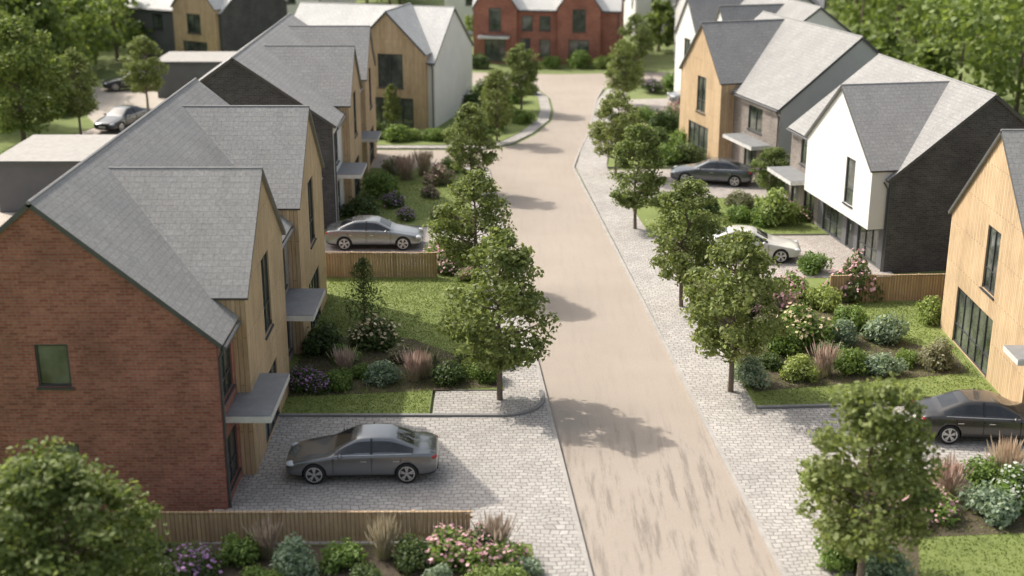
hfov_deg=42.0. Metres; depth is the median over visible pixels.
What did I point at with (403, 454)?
parked car
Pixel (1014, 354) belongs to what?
entrance canopy
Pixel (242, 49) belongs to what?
ridge tiles
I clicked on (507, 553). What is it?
flowering shrub
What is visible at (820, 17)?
end wall
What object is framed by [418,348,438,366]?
shrub
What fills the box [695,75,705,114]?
window
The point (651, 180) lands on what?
street tree
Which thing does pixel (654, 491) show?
road
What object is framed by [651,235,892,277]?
driveway
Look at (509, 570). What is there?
shrub
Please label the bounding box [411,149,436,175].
ornamental grass
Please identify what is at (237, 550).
shrub
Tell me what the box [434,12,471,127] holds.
end wall
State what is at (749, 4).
ridge tiles
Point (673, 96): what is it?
parked car
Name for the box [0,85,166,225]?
gravel courtyard
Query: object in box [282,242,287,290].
window
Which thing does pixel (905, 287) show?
timber fence
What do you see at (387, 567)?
planting bed
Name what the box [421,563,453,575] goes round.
shrub
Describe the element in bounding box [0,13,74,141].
broadleaf tree
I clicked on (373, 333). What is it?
flowering shrub
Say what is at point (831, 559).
shrub
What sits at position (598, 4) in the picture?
gable roof
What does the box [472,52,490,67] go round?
shrub
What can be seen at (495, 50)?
window
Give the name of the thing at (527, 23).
window
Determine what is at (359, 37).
gable roof
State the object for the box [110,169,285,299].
gable roof
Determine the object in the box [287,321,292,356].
window
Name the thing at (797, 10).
roof
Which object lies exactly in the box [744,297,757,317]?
shrub
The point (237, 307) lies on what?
gable cheeks
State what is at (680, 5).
gable wall
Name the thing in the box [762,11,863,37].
ridge tiles
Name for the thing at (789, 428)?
driveway
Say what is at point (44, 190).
ridge tiles
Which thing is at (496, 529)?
ornamental grass
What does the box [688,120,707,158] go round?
window
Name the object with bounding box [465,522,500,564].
flowering shrub
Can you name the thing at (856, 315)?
shrub
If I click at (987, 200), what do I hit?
gable wall
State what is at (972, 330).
window
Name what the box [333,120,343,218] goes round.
front wall
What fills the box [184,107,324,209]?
gable roof
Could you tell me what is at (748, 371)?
shrub
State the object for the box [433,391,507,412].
driveway
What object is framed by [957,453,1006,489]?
shrub
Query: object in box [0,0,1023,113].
distant trees
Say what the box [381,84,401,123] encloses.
broadleaf tree
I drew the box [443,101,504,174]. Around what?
street tree
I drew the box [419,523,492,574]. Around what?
flowering shrub
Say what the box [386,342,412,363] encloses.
shrub
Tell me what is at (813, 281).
lawn
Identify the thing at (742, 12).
gable roof
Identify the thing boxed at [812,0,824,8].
roof
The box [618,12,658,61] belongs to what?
street tree
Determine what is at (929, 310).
shrub
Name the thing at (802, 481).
shrub
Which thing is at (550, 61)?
shrub
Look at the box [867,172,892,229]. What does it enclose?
gable cheeks
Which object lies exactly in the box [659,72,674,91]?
shrub
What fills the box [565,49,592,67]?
shrub
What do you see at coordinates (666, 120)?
shrub
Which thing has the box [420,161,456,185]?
flowering shrub
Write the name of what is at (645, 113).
shrub
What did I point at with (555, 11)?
gutter and downpipe
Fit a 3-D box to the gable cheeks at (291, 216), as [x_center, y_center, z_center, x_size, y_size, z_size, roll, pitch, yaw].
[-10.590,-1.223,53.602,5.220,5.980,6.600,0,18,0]
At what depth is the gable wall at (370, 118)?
80.99 m
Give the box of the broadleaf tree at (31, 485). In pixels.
[0,435,174,575]
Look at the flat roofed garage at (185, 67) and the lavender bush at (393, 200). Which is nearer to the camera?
the lavender bush at (393, 200)
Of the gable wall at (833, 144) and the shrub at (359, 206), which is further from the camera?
the shrub at (359, 206)
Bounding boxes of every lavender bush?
[162,540,222,575]
[289,364,323,393]
[302,373,331,394]
[378,190,405,208]
[396,205,415,221]
[640,76,663,92]
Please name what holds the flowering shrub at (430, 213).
on the lawn at (425, 207)
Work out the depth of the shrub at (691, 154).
81.81 m
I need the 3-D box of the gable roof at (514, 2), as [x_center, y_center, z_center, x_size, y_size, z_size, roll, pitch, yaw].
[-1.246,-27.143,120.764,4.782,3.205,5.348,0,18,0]
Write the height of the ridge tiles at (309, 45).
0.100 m
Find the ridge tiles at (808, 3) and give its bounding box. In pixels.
[793,0,821,7]
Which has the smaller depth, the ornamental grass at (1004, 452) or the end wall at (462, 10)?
the ornamental grass at (1004, 452)
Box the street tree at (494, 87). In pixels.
[478,68,514,140]
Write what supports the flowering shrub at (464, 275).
on the lawn at (365, 399)
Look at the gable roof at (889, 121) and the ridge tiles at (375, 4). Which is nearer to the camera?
the gable roof at (889, 121)
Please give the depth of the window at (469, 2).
137.79 m
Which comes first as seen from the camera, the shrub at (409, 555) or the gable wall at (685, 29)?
the shrub at (409, 555)
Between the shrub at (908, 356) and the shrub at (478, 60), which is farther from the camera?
the shrub at (478, 60)
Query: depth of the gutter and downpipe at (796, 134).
60.95 m
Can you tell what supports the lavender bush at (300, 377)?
on the planting bed at (406, 382)
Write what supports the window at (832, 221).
attached to the front wall at (820, 213)
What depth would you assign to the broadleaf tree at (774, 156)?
72.67 m
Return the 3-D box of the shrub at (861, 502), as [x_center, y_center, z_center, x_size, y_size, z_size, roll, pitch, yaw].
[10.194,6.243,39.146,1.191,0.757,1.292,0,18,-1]
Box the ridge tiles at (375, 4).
[300,2,454,7]
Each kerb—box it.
[278,390,544,416]
[487,169,592,575]
[572,88,786,575]
[757,402,907,408]
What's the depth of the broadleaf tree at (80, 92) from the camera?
88.68 m
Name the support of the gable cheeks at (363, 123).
on the ground at (106, 66)
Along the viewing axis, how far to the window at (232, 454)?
40.51 m
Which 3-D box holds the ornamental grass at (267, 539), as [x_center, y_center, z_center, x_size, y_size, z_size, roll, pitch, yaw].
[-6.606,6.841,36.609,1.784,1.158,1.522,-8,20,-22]
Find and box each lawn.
[0,101,93,154]
[1,544,534,575]
[281,267,503,412]
[339,168,471,226]
[377,85,539,144]
[607,113,694,168]
[633,198,827,236]
[677,278,998,407]
[798,474,1023,575]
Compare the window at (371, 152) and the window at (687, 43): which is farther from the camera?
the window at (687, 43)
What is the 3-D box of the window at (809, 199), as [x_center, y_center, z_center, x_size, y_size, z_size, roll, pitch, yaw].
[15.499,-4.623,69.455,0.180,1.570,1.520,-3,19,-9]
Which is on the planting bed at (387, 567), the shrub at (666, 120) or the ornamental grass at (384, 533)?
the ornamental grass at (384, 533)
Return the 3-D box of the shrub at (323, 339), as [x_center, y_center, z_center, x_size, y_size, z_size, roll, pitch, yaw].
[-7.213,1.891,51.418,1.926,1.351,1.980,-4,19,-11]
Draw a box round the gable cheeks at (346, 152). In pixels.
[338,108,351,205]
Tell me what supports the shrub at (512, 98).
on the lawn at (530, 101)
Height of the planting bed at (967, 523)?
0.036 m
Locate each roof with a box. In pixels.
[0,79,291,348]
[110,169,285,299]
[125,0,288,14]
[170,0,222,10]
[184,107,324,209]
[199,14,344,127]
[265,46,361,107]
[289,26,375,80]
[294,3,473,64]
[370,3,431,55]
[472,0,518,8]
[472,0,624,11]
[556,0,602,10]
[674,0,743,33]
[679,20,783,84]
[714,4,783,20]
[732,12,882,111]
[740,0,853,33]
[788,55,1023,182]
[805,82,948,172]
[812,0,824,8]
[948,131,1023,236]
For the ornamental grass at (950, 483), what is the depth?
39.87 m
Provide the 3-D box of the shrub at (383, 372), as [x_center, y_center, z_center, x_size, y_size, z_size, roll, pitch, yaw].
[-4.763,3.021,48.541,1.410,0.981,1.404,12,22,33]
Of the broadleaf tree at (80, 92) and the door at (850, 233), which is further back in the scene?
the broadleaf tree at (80, 92)
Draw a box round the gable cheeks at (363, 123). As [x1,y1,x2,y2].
[360,81,367,173]
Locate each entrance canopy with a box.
[225,373,289,422]
[285,288,324,320]
[337,162,366,178]
[362,131,380,141]
[477,35,509,38]
[723,133,771,150]
[767,166,804,185]
[1003,345,1023,365]
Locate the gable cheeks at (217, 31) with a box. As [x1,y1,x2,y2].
[214,10,220,50]
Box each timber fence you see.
[145,509,472,541]
[325,251,436,276]
[830,273,945,301]
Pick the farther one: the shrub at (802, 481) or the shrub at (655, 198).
the shrub at (655, 198)
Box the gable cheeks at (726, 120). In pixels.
[718,84,739,157]
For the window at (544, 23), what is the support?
attached to the front wall at (609, 31)
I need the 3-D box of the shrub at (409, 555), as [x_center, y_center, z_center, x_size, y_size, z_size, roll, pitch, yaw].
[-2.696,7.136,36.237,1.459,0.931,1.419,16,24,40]
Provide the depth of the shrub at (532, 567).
35.69 m
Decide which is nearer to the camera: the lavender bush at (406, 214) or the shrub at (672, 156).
the lavender bush at (406, 214)
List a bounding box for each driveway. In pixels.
[199,417,530,543]
[325,227,481,266]
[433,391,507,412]
[610,169,787,197]
[621,98,679,112]
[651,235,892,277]
[757,406,1023,474]
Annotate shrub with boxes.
[34,93,66,116]
[120,538,181,568]
[145,556,188,575]
[215,532,263,567]
[239,563,284,575]
[269,531,319,575]
[301,318,349,358]
[318,536,367,575]
[321,367,353,392]
[329,342,362,363]
[339,194,380,216]
[343,256,386,320]
[346,309,403,353]
[349,362,371,380]
[349,560,384,575]
[358,170,399,198]
[361,359,401,387]
[376,118,391,138]
[380,155,399,174]
[382,123,413,141]
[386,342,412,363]
[390,531,435,574]
[406,128,422,140]
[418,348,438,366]
[419,184,440,198]
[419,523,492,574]
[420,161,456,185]
[421,127,444,141]
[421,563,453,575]
[423,238,454,256]
[428,203,455,218]
[430,357,468,386]
[437,249,465,276]
[439,126,456,142]
[440,156,461,173]
[454,266,479,282]
[455,349,479,365]
[456,257,486,270]
[460,359,475,374]
[461,87,486,105]
[463,561,494,575]
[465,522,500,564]
[467,360,502,384]
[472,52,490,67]
[473,77,499,98]
[474,100,503,118]
[475,536,531,571]
[483,119,507,133]
[487,562,529,575]
[499,103,516,113]
[503,85,527,103]
[511,107,535,124]
[511,556,544,575]
[519,82,539,93]
[540,55,562,67]
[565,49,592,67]
[591,55,611,67]
[616,64,645,78]
[630,105,655,122]
[647,105,678,132]
[649,190,663,206]
[650,126,672,147]
[656,101,679,119]
[657,142,683,164]
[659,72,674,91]
[666,128,689,148]
[672,140,706,163]
[677,208,700,227]
[694,196,721,215]
[723,188,756,208]
[723,204,752,222]
[734,354,770,388]
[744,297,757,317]
[748,206,779,227]
[752,187,800,228]
[752,289,802,324]
[753,310,777,333]
[757,351,783,371]
[761,327,805,356]
[775,269,809,303]
[777,302,839,349]
[779,353,819,383]
[783,201,811,221]
[796,250,834,276]
[799,473,836,489]
[800,283,843,311]
[813,339,848,364]
[813,532,858,575]
[822,248,885,303]
[827,317,859,346]
[832,303,871,331]
[832,347,871,375]
[847,493,876,512]
[856,539,914,575]
[859,311,910,345]
[863,351,908,376]
[886,496,933,533]
[891,458,926,495]
[895,347,921,370]
[906,482,961,527]
[915,295,941,326]
[918,336,954,372]
[955,480,1021,529]
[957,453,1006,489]
[992,461,1023,515]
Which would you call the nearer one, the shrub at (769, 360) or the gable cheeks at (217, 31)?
the shrub at (769, 360)
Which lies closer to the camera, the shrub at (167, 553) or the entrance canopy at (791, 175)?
the shrub at (167, 553)
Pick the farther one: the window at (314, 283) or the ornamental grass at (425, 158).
the ornamental grass at (425, 158)
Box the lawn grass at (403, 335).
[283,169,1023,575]
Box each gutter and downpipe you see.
[129,4,289,49]
[218,177,322,507]
[334,88,362,221]
[428,45,474,127]
[519,1,624,39]
[731,93,778,146]
[786,128,888,271]
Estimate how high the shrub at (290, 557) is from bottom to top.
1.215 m
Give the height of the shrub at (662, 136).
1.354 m
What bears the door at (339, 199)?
attached to the front wall at (339, 152)
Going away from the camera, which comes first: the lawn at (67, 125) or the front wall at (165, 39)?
the lawn at (67, 125)
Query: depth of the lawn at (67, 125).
92.01 m
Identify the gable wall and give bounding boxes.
[172,0,216,50]
[245,182,289,473]
[297,119,326,338]
[349,58,362,197]
[365,40,376,172]
[371,14,425,128]
[473,0,516,62]
[557,0,600,64]
[674,0,685,60]
[674,2,694,90]
[679,28,720,157]
[804,90,871,228]
[940,138,1023,402]
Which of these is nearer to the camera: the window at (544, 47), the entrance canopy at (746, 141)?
the entrance canopy at (746, 141)
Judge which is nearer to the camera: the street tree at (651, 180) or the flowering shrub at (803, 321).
the flowering shrub at (803, 321)
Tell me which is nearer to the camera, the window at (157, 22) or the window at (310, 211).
the window at (310, 211)
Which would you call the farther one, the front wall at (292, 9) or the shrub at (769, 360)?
the front wall at (292, 9)
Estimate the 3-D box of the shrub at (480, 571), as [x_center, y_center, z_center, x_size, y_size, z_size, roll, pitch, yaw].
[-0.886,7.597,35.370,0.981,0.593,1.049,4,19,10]
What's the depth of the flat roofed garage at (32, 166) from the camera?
71.13 m
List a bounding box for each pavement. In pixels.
[377,84,550,149]
[466,168,587,575]
[576,88,853,575]
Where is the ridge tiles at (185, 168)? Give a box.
[108,167,262,169]
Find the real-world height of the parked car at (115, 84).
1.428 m
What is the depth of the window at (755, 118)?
77.67 m
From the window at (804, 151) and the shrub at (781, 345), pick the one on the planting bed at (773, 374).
the shrub at (781, 345)
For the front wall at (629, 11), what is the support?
on the ground at (106, 66)
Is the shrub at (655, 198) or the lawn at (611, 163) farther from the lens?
the lawn at (611, 163)
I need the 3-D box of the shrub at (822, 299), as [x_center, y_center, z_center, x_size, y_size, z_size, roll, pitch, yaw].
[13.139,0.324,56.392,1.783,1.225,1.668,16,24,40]
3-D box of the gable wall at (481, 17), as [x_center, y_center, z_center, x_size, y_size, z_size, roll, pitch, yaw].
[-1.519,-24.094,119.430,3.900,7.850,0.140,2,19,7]
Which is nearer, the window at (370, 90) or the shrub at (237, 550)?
the shrub at (237, 550)
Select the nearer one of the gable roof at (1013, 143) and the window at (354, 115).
the gable roof at (1013, 143)
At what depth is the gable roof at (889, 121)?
61.66 m
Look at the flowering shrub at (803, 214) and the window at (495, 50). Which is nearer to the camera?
the flowering shrub at (803, 214)
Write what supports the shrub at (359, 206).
on the lawn at (425, 207)
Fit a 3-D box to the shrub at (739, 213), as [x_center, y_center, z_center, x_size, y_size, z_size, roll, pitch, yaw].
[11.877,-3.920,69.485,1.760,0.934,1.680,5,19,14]
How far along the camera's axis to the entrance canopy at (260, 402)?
40.14 m
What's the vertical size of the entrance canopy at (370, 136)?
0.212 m
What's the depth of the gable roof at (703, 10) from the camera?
98.55 m
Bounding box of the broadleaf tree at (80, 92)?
[49,47,99,134]
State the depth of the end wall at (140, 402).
38.09 m
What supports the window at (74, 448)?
attached to the end wall at (140, 402)
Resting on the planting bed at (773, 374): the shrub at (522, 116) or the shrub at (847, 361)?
the shrub at (847, 361)
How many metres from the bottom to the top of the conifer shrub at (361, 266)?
2.971 m
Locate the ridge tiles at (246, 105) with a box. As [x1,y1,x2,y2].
[182,105,309,106]
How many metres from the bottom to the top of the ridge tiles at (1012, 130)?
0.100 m
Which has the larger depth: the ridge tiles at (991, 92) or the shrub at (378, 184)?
the shrub at (378, 184)
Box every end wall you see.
[0,209,227,511]
[202,61,336,228]
[221,0,286,50]
[321,0,354,2]
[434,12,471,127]
[444,0,472,33]
[620,0,623,39]
[636,0,675,39]
[778,40,877,190]
[806,10,847,31]
[883,99,1023,272]
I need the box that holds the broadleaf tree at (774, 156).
[748,146,790,191]
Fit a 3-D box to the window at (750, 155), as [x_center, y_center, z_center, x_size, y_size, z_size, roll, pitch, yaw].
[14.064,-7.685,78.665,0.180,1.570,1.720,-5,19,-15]
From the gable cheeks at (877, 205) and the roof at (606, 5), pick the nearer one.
the gable cheeks at (877, 205)
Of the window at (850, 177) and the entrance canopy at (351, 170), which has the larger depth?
the entrance canopy at (351, 170)
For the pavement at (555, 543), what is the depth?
41.39 m
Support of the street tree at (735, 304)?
on the pavement at (764, 471)
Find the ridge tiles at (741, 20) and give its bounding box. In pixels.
[701,19,783,22]
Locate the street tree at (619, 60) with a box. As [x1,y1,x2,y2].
[603,38,646,101]
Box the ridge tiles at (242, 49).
[231,13,290,58]
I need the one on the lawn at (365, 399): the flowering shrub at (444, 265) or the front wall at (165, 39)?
the flowering shrub at (444, 265)
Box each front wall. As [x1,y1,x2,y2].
[126,9,222,59]
[216,328,242,507]
[283,235,293,363]
[286,0,320,14]
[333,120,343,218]
[427,65,434,127]
[473,11,619,61]
[624,0,636,34]
[731,96,780,183]
[788,133,817,224]
[816,182,890,271]
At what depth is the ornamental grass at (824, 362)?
49.01 m
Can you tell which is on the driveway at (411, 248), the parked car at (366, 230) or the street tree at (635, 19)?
the parked car at (366, 230)
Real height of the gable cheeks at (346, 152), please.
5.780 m
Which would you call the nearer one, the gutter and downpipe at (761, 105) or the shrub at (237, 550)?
the shrub at (237, 550)
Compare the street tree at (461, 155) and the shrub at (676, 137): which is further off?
the shrub at (676, 137)
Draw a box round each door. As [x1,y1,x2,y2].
[338,181,340,218]
[521,38,529,58]
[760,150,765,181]
[791,185,798,202]
[846,218,854,249]
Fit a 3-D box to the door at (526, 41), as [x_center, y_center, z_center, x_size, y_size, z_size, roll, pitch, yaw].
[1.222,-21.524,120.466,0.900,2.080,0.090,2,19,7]
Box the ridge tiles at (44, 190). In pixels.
[26,77,196,204]
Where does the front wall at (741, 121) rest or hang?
on the ground at (106, 66)
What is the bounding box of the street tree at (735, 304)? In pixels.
[679,227,790,391]
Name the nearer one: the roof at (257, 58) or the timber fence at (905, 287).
the timber fence at (905, 287)
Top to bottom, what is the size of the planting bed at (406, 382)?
0.036 m
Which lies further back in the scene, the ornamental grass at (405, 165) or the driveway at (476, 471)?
the ornamental grass at (405, 165)
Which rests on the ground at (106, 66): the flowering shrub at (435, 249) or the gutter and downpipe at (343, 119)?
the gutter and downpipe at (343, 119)
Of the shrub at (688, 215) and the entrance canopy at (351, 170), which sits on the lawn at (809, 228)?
the shrub at (688, 215)
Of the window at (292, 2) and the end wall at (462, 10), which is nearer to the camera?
the end wall at (462, 10)
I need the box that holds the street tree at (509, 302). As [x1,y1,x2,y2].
[435,226,560,399]
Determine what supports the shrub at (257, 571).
on the planting bed at (387, 567)
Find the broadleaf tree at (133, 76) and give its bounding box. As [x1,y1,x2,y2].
[116,34,169,107]
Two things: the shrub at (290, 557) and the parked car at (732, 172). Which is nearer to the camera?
the shrub at (290, 557)
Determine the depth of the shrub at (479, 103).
94.59 m
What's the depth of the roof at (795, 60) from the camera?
77.27 m
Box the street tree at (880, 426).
[793,370,948,575]
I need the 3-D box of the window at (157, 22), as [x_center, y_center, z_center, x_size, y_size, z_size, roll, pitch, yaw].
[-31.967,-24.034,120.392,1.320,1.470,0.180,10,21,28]
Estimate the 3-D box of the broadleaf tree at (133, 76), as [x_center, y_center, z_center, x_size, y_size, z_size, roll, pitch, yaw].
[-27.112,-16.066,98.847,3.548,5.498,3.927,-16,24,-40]
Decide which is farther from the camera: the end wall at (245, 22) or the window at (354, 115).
the end wall at (245, 22)
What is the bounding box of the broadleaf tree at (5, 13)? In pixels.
[0,10,31,109]
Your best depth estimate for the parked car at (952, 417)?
43.46 m
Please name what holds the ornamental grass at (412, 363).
on the planting bed at (406, 382)
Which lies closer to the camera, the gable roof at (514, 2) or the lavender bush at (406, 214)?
the lavender bush at (406, 214)
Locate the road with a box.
[372,72,780,575]
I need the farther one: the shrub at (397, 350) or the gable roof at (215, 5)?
the gable roof at (215, 5)
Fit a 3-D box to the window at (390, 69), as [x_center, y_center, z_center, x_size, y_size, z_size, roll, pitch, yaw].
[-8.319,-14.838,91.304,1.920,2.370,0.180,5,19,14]
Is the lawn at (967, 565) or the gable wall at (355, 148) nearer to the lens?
the lawn at (967, 565)
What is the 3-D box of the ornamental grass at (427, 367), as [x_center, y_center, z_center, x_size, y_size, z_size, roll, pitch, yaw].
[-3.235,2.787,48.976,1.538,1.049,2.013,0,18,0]
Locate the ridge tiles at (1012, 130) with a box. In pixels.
[1000,129,1023,130]
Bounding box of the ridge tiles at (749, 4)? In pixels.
[719,3,784,6]
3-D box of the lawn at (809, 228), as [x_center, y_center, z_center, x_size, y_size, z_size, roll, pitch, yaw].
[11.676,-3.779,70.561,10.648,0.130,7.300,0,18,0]
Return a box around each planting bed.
[163,544,528,575]
[287,337,496,396]
[695,283,969,391]
[817,479,1023,575]
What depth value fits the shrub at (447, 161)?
79.52 m
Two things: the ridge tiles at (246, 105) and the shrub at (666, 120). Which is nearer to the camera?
the ridge tiles at (246, 105)
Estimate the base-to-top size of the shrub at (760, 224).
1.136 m
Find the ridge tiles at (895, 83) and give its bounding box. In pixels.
[841,81,949,85]
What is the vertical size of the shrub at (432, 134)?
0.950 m
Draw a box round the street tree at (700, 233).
[645,176,731,306]
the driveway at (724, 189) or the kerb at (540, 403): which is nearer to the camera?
the kerb at (540, 403)
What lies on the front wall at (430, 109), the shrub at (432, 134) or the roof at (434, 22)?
the roof at (434, 22)
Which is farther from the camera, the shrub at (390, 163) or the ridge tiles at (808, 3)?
the ridge tiles at (808, 3)
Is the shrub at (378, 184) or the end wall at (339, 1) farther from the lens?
the end wall at (339, 1)
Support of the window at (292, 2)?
attached to the front wall at (292, 9)
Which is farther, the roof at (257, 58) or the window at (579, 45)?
the window at (579, 45)
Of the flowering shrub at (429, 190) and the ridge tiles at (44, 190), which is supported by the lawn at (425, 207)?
the flowering shrub at (429, 190)
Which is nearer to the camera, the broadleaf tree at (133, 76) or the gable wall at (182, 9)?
the broadleaf tree at (133, 76)
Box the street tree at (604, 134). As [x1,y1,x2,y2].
[587,88,644,173]
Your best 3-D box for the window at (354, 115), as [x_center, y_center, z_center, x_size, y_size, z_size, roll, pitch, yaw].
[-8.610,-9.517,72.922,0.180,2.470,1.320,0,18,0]
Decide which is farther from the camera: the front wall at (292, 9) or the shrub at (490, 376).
the front wall at (292, 9)
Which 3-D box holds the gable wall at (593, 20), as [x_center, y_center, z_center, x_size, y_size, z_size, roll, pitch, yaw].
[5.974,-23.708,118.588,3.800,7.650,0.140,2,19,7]
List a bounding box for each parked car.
[93,105,149,131]
[102,70,153,90]
[285,422,438,484]
[325,215,423,249]
[667,90,680,102]
[670,157,753,186]
[709,225,800,262]
[911,388,1023,443]
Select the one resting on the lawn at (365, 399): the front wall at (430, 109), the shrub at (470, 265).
the shrub at (470, 265)
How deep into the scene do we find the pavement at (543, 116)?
90.46 m
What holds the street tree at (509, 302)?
on the driveway at (466, 402)
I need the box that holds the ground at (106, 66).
[0,0,1023,543]
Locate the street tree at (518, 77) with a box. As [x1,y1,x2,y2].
[502,42,543,108]
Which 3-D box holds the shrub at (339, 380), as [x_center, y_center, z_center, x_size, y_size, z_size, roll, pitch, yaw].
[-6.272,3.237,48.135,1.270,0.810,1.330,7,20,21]
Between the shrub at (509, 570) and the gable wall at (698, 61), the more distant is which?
the gable wall at (698, 61)
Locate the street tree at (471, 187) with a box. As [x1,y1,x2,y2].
[422,167,516,289]
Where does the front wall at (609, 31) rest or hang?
on the ground at (106, 66)
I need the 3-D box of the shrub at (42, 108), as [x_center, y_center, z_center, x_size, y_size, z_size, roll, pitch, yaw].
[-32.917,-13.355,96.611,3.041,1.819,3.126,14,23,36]
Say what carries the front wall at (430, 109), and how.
on the ground at (106, 66)
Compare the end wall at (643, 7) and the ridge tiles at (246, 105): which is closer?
the ridge tiles at (246, 105)
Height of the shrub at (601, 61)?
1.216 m
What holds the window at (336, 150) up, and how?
attached to the front wall at (339, 152)
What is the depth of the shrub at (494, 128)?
90.74 m
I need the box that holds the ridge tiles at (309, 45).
[264,45,354,45]
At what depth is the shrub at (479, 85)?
103.08 m
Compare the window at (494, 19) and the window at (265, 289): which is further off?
the window at (494, 19)
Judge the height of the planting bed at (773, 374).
0.036 m
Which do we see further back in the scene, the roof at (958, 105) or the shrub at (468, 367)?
the roof at (958, 105)
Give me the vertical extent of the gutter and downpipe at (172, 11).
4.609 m
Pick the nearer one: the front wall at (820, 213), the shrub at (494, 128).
the front wall at (820, 213)
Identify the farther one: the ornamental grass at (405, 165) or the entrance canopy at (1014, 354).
the ornamental grass at (405, 165)
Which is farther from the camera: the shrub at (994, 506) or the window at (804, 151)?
the window at (804, 151)
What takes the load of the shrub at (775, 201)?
on the lawn at (809, 228)
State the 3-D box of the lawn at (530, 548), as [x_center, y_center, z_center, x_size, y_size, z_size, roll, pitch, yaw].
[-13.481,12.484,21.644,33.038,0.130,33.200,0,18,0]
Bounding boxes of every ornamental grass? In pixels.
[241,511,296,559]
[325,343,364,372]
[348,509,411,560]
[389,152,421,179]
[395,345,437,381]
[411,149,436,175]
[418,348,438,377]
[469,510,521,543]
[806,338,857,376]
[926,451,973,497]
[966,429,1023,478]
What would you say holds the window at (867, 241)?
attached to the front wall at (820, 213)
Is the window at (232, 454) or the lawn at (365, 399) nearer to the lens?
the window at (232, 454)
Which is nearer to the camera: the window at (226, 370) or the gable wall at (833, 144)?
the window at (226, 370)
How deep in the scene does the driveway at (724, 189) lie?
76.42 m
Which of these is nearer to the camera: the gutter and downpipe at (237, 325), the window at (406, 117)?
the gutter and downpipe at (237, 325)
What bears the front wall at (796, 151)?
on the ground at (106, 66)
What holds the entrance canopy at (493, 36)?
attached to the gable
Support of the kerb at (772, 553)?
on the ground at (106, 66)
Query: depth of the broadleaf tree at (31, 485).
31.11 m
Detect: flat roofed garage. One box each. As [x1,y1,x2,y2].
[0,135,115,212]
[155,51,236,97]
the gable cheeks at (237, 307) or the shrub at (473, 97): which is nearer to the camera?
the gable cheeks at (237, 307)
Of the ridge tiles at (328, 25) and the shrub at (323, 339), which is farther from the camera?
the ridge tiles at (328, 25)
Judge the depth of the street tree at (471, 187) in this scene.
57.35 m
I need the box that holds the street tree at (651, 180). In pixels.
[606,122,667,228]
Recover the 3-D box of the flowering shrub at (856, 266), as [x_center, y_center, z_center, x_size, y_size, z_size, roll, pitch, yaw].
[14.705,-0.571,57.464,2.283,2.282,2.332,-8,20,-22]
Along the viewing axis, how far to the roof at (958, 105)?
61.69 m
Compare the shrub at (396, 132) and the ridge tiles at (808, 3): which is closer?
the shrub at (396, 132)
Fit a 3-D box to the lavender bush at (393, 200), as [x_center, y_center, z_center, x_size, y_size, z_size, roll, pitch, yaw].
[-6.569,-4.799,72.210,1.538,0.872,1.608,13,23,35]
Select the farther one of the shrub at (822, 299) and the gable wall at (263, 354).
the shrub at (822, 299)
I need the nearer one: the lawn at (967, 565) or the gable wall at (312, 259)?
the lawn at (967, 565)
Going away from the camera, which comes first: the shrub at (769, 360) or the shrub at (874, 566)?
the shrub at (874, 566)
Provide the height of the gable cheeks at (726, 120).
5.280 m
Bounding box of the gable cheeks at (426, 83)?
[425,55,428,128]
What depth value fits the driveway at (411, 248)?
64.88 m
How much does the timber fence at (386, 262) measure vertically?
1.210 m
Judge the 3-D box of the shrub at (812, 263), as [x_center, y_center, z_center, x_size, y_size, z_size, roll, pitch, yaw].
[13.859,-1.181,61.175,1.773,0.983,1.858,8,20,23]
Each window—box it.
[35,345,73,389]
[55,444,78,460]
[152,13,163,30]
[184,40,207,50]
[187,14,201,34]
[219,335,235,405]
[227,424,241,493]
[261,251,273,339]
[265,360,278,442]
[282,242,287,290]
[287,0,295,4]
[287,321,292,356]
[307,178,316,248]
[309,267,319,332]
[335,132,339,165]
[353,91,357,138]
[355,157,359,197]
[369,68,372,109]
[370,126,373,166]
[375,97,413,127]
[377,54,403,88]
[465,0,472,5]
[485,39,505,61]
[489,8,501,31]
[521,16,532,30]
[538,40,549,56]
[539,16,550,31]
[569,40,588,61]
[572,9,585,32]
[684,38,689,55]
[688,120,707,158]
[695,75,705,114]
[744,148,756,173]
[746,105,762,134]
[799,139,807,167]
[804,190,814,217]
[823,203,842,240]
[842,157,855,208]
[857,225,878,264]
[953,288,992,376]
[979,225,1000,299]
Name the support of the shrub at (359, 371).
on the planting bed at (406, 382)
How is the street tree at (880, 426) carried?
on the pavement at (764, 471)
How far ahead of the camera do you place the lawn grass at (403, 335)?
50.56 m
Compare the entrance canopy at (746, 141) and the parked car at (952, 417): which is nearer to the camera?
the parked car at (952, 417)
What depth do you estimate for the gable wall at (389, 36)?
90.84 m
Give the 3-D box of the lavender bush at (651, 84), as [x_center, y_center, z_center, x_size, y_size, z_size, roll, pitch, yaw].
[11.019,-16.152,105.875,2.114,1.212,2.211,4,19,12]
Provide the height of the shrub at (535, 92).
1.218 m
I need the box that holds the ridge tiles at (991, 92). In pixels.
[878,53,997,95]
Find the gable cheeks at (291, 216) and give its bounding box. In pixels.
[278,210,304,353]
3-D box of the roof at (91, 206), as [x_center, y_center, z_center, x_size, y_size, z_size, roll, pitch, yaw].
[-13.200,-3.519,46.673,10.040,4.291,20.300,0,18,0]
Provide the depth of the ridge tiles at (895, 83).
62.78 m
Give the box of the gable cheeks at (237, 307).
[217,300,255,473]
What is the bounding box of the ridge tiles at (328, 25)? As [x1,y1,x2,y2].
[288,25,369,25]

